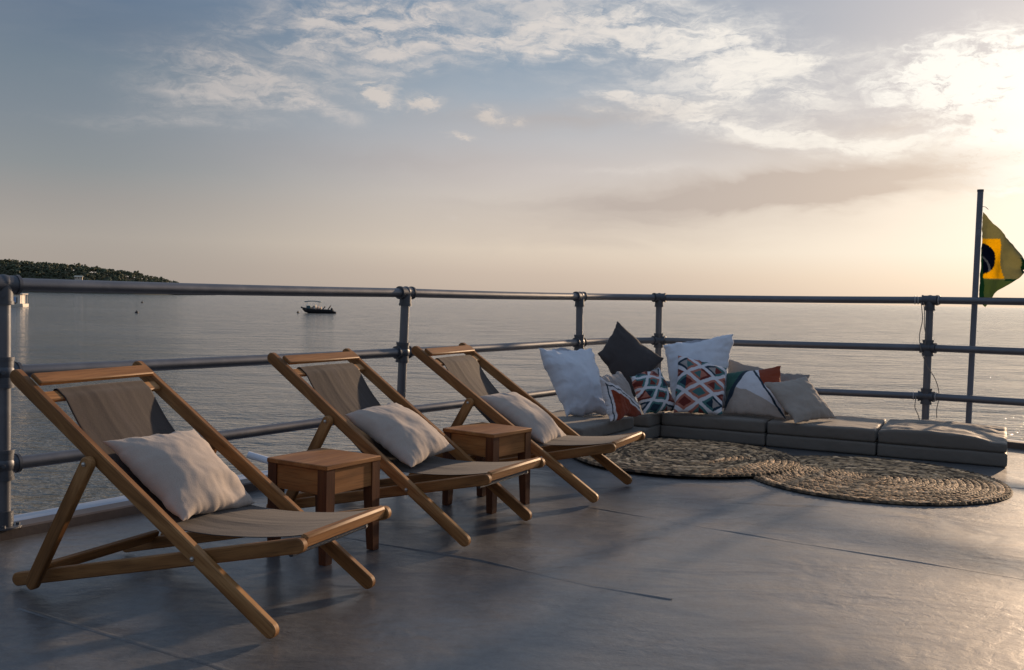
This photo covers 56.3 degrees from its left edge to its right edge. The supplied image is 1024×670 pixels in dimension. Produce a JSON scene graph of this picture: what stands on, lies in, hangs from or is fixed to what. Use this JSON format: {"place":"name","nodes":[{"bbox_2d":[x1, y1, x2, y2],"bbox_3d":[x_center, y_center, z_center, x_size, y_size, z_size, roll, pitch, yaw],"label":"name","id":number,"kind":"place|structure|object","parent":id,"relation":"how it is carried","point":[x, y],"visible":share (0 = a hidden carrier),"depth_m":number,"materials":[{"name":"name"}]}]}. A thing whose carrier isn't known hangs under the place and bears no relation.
{"place":"outdoors","nodes":[
{"label":"outdoors","id":0,"kind":"place"},
{"bbox_2d":[0,263,172,294],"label":"headland terrain","id":1,"kind":"structure","parent":0,"point":[78,274],"depth_m":989.69,"materials":[{"name":"green plant"}]},
{"bbox_2d":[74,276,82,279],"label":"hillside house","id":2,"kind":"structure","parent":1,"relation":"on","point":[78,277],"depth_m":931.73,"materials":[{"name":"paint"}]},
{"bbox_2d":[0,259,178,282],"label":"headland forest","id":3,"kind":"object","parent":1,"relation":"on","point":[12,266],"visible":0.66,"depth_m":1001.36,"materials":[{"name":"green plant"}]},
{"bbox_2d":[0,436,1023,669],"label":"ship deck","id":4,"kind":"structure","parent":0,"point":[644,571],"depth_m":3.65,"materials":[{"name":"paint"}]},
{"bbox_2d":[10,361,391,638],"bbox_3d":[-1.149,0.542,3.544,1.301,0.810,0.697,2,2,23],"label":"deck chair","id":5,"kind":"object","parent":4,"relation":"on","point":[101,412],"visible":0.73,"depth_m":3.45,"materials":[{"name":"brown wood"}]},
{"bbox_2d":[102,429,254,520],"bbox_3d":[-1.238,0.517,3.587,0.364,0.283,0.415,2,2,20],"label":"linen pillow","id":6,"kind":"object","parent":5,"relation":"on","point":[184,475],"visible":1,"depth_m":3.48,"materials":[{"name":"fabric"}]},
{"bbox_2d":[267,448,380,565],"bbox_3d":[-0.816,0.733,4.155,0.346,0.413,0.346,3,3,32],"label":"side table","id":7,"kind":"object","parent":4,"relation":"on","point":[324,475],"visible":0.83,"depth_m":4.06,"materials":[{"name":"brown wood"}]},
{"bbox_2d":[266,348,544,546],"bbox_3d":[-0.535,0.507,4.756,1.301,0.810,0.697,2,3,29],"label":"deck chair","id":8,"kind":"object","parent":4,"relation":"on","point":[335,394],"visible":0.8,"depth_m":4.69,"materials":[{"name":"wood"}]},
{"bbox_2d":[345,402,454,466],"bbox_3d":[-0.546,0.482,4.771,0.393,0.258,0.427,2,3,27],"label":"linen pillow","id":9,"kind":"object","parent":8,"relation":"on","point":[407,436],"visible":1,"depth_m":4.65,"materials":[{"name":"fabric"}]},
{"bbox_2d":[442,422,531,513],"bbox_3d":[-0.136,0.707,5.164,0.346,0.413,0.346,3,3,36],"label":"side table","id":10,"kind":"object","parent":4,"relation":"on","point":[486,442],"visible":0.84,"depth_m":5.07,"materials":[{"name":"brown wood"}]},
{"bbox_2d":[0,440,1023,540],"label":"deck coaming","id":11,"kind":"object","parent":4,"relation":"on","point":[36,525],"visible":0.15,"depth_m":4.58,"materials":[{"name":"paint"}]},
{"bbox_2d":[0,274,1023,530],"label":"pipe railing","id":12,"kind":"object","parent":11,"relation":"on","point":[12,462],"visible":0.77,"depth_m":6.41,"materials":[{"name":"metal"}]},
{"bbox_2d":[914,296,940,343],"bbox_3d":[3.498,-0.129,8.079,0.212,0.409,0.110,3,3,33],"label":"loose cord","id":13,"kind":"object","parent":12,"relation":"hanging from","point":[924,315],"visible":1,"depth_m":8.04,"materials":[{"name":"plastic"}]},
{"bbox_2d":[918,296,938,417],"bbox_3d":[3.503,0.183,8.070,0.207,1.026,0.136,3,3,34],"label":"loose cord","id":14,"kind":"object","parent":12,"relation":"hanging from","point":[924,359],"visible":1,"depth_m":8.04,"materials":[{"name":"plastic"}]},
{"bbox_2d":[409,343,644,502],"bbox_3d":[0.089,0.483,5.705,1.301,0.810,0.697,2,2,25],"label":"deck chair","id":15,"kind":"object","parent":4,"relation":"on","point":[465,376],"visible":0.8,"depth_m":5.62,"materials":[{"name":"wood"}]},
{"bbox_2d":[480,392,565,443],"bbox_3d":[0.085,0.493,5.717,0.420,0.290,0.433,2,2,24],"label":"linen pillow","id":16,"kind":"object","parent":15,"relation":"on","point":[516,409],"visible":0.84,"depth_m":5.58,"materials":[{"name":"fabric"}]},
{"bbox_2d":[538,429,642,445],"bbox_3d":[0.458,0.790,7.312,0.747,0.104,1.022,3,3,31],"label":"seat cushion","id":17,"kind":"object","parent":4,"relation":"on","point":[627,431],"visible":0.02,"depth_m":7.37,"materials":[{"name":"fabric"}]},
{"bbox_2d":[551,410,633,435],"bbox_3d":[0.453,0.689,7.366,0.667,0.104,0.922,3,3,31],"label":"seat cushion","id":18,"kind":"object","parent":17,"relation":"on","point":[594,424],"visible":0.39,"depth_m":7.23,"materials":[{"name":"fabric"}]},
{"bbox_2d":[539,347,606,415],"bbox_3d":[0.488,0.372,7.607,0.500,0.536,0.370,0,2,-22],"label":"scatter pillow","id":19,"kind":"object","parent":18,"relation":"on","point":[574,375],"visible":0.91,"depth_m":7.52,"materials":[{"name":"white fabric"}]},
{"bbox_2d":[600,371,641,421],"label":"scatter pillow","id":20,"kind":"object","parent":18,"relation":"on","point":[619,399],"visible":1,"depth_m":7.20,"materials":[{"name":"fabric"}]},
{"bbox_2d":[631,423,661,437],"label":"seat cushion","id":21,"kind":"object","parent":4,"relation":"on","point":[654,431],"visible":0.1,"depth_m":7.71,"materials":[{"name":"fabric"}]},
{"bbox_2d":[633,402,669,426],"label":"seat cushion","id":22,"kind":"object","parent":21,"relation":"on","point":[647,419],"visible":0.16,"depth_m":7.71,"materials":[{"name":"fabric"}]},
{"bbox_2d":[598,321,663,396],"bbox_3d":[1.013,0.241,8.140,0.581,0.709,0.256,1,2,0],"label":"scatter pillow","id":23,"kind":"object","parent":22,"relation":"on","point":[625,353],"visible":0.8,"depth_m":8.10,"materials":[{"name":"grey fabric"}]},
{"bbox_2d":[630,368,674,413],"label":"scatter pillow","id":24,"kind":"object","parent":22,"relation":"on","point":[653,394],"visible":1,"depth_m":7.73,"materials":[{"name":"fabric"}]},
{"bbox_2d":[577,438,800,476],"bbox_3d":[1.218,0.852,6.795,1.608,0.016,1.588,1,2,0],"label":"round rug","id":25,"kind":"object","parent":4,"relation":"on","point":[685,457],"visible":0.91,"depth_m":6.61,"materials":[{"name":"wicker"}]},
{"bbox_2d":[661,425,768,445],"bbox_3d":[1.764,0.791,7.981,0.848,0.104,0.778,2,3,27],"label":"seat cushion","id":26,"kind":"object","parent":4,"relation":"on","point":[730,436],"visible":0.42,"depth_m":7.63,"materials":[{"name":"fabric"}]},
{"bbox_2d":[662,408,774,432],"bbox_3d":[1.767,0.692,7.979,0.840,0.104,0.772,2,3,27],"label":"seat cushion","id":27,"kind":"object","parent":26,"relation":"on","point":[746,423],"visible":0.62,"depth_m":7.65,"materials":[{"name":"fabric"}]},
{"bbox_2d":[663,334,733,407],"bbox_3d":[1.569,0.307,8.085,0.591,0.638,0.327,2,2,10],"label":"scatter pillow","id":28,"kind":"object","parent":27,"relation":"on","point":[715,351],"visible":0.52,"depth_m":8.07,"materials":[{"name":"white fabric"}]},
{"bbox_2d":[674,355,725,414],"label":"scatter pillow","id":29,"kind":"object","parent":27,"relation":"on","point":[700,387],"visible":1,"depth_m":7.74,"materials":[{"name":"fabric"}]},
{"bbox_2d":[728,360,762,372],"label":"scatter pillow","id":30,"kind":"object","parent":27,"relation":"on","point":[734,366],"visible":0.11,"depth_m":8.20,"materials":[{"name":"grey fabric"}]},
{"bbox_2d":[723,366,785,418],"bbox_3d":[1.972,0.447,7.742,0.586,0.400,0.324,3,3,30],"label":"scatter pillow","id":31,"kind":"object","parent":27,"relation":"on","point":[748,392],"visible":0.93,"depth_m":7.71,"materials":[{"name":"fabric"}]},
{"bbox_2d":[766,434,878,455],"bbox_3d":[2.507,0.822,7.603,0.802,0.104,0.775,2,3,27],"label":"seat cushion","id":32,"kind":"object","parent":4,"relation":"on","point":[825,444],"visible":0.49,"depth_m":7.25,"materials":[{"name":"fabric"}]},
{"bbox_2d":[767,414,885,441],"bbox_3d":[2.510,0.723,7.600,0.794,0.103,0.772,2,3,27],"label":"seat cushion","id":33,"kind":"object","parent":32,"relation":"on","point":[855,428],"visible":0.78,"depth_m":7.32,"materials":[{"name":"fabric"}]},
{"bbox_2d":[780,373,809,414],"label":"scatter pillow","id":34,"kind":"object","parent":33,"relation":"on","point":[786,377],"visible":0.13,"depth_m":7.91,"materials":[{"name":"grey fabric"}]},
{"bbox_2d":[764,376,835,422],"bbox_3d":[2.281,0.499,7.540,0.533,0.335,0.304,0,3,-32],"label":"scatter pillow","id":35,"kind":"object","parent":33,"relation":"on","point":[799,400],"visible":1,"depth_m":7.45,"materials":[{"name":"beige fabric"}]},
{"bbox_2d":[749,455,1012,505],"bbox_3d":[2.322,0.913,6.159,1.608,0.016,1.628,1,2,0],"label":"round rug","id":36,"kind":"object","parent":4,"relation":"on","point":[877,480],"visible":0.98,"depth_m":5.97,"materials":[{"name":"wicker"}]},
{"bbox_2d":[877,442,1006,466],"bbox_3d":[3.255,0.852,7.221,0.857,0.104,0.777,2,3,27],"label":"seat cushion","id":37,"kind":"object","parent":4,"relation":"on","point":[985,458],"visible":0.54,"depth_m":6.87,"materials":[{"name":"fabric"}]},
{"bbox_2d":[878,419,1006,452],"bbox_3d":[3.257,0.742,7.217,0.849,0.126,0.772,2,3,27],"label":"seat cushion","id":38,"kind":"object","parent":37,"relation":"on","point":[949,435],"visible":1,"depth_m":6.97,"materials":[{"name":"fabric"}]},
{"bbox_2d":[0,0,1023,307],"label":"sky","id":39,"kind":"structure","parent":0,"point":[671,147],"materials":[{"name":"blue"}]},
{"bbox_2d":[11,292,1023,514],"bbox_3d":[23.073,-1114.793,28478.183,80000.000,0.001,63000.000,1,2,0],"label":"sea","id":40,"kind":"structure","parent":0,"point":[46,328],"depth_m":91.38,"materials":[{"name":"liquid"}]},
{"bbox_2d":[11,293,28,306],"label":"passenger boat","id":41,"kind":"object","parent":40,"relation":"on","point":[19,300],"visible":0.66,"depth_m":229.64,"materials":[{"name":"white paint"}]},
{"bbox_2d":[301,301,336,313],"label":"motor boat","id":42,"kind":"object","parent":40,"relation":"on","point":[310,309],"visible":0.98,"depth_m":227.10,"materials":[{"name":"black rubber"}]},
{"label":"ship hull","id":43,"kind":"structure","parent":0,"visible":0},
{"bbox_2d":[14,439,1023,520],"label":"side gunwale","id":44,"kind":"object","parent":43,"relation":"on","point":[30,515],"depth_m":4.79,"materials":[{"name":"paint"}]},
{"bbox_2d":[247,451,267,463],"bbox_3d":[-1.326,0.940,6.284,0.867,0.319,0.077,1,2,6],"label":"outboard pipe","id":45,"kind":"object","parent":44,"relation":"attached to","point":[257,457],"visible":0.22,"depth_m":6.31,"materials":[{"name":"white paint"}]},
{"bbox_2d":[965,189,987,423],"bbox_3d":[3.850,-0.033,7.949,0.110,2.340,0.058,1,2,0],"label":"flag pole","id":46,"kind":"object","parent":44,"relation":"on","point":[975,285],"visible":0.85,"depth_m":7.92,"materials":[{"name":"metal"}]},
{"bbox_2d":[979,212,1023,306],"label":"flag","id":47,"kind":"object","parent":46,"relation":"attached to","point":[1002,262],"visible":0.98,"depth_m":7.91,"materials":[{"name":"fabric"}]}
]}

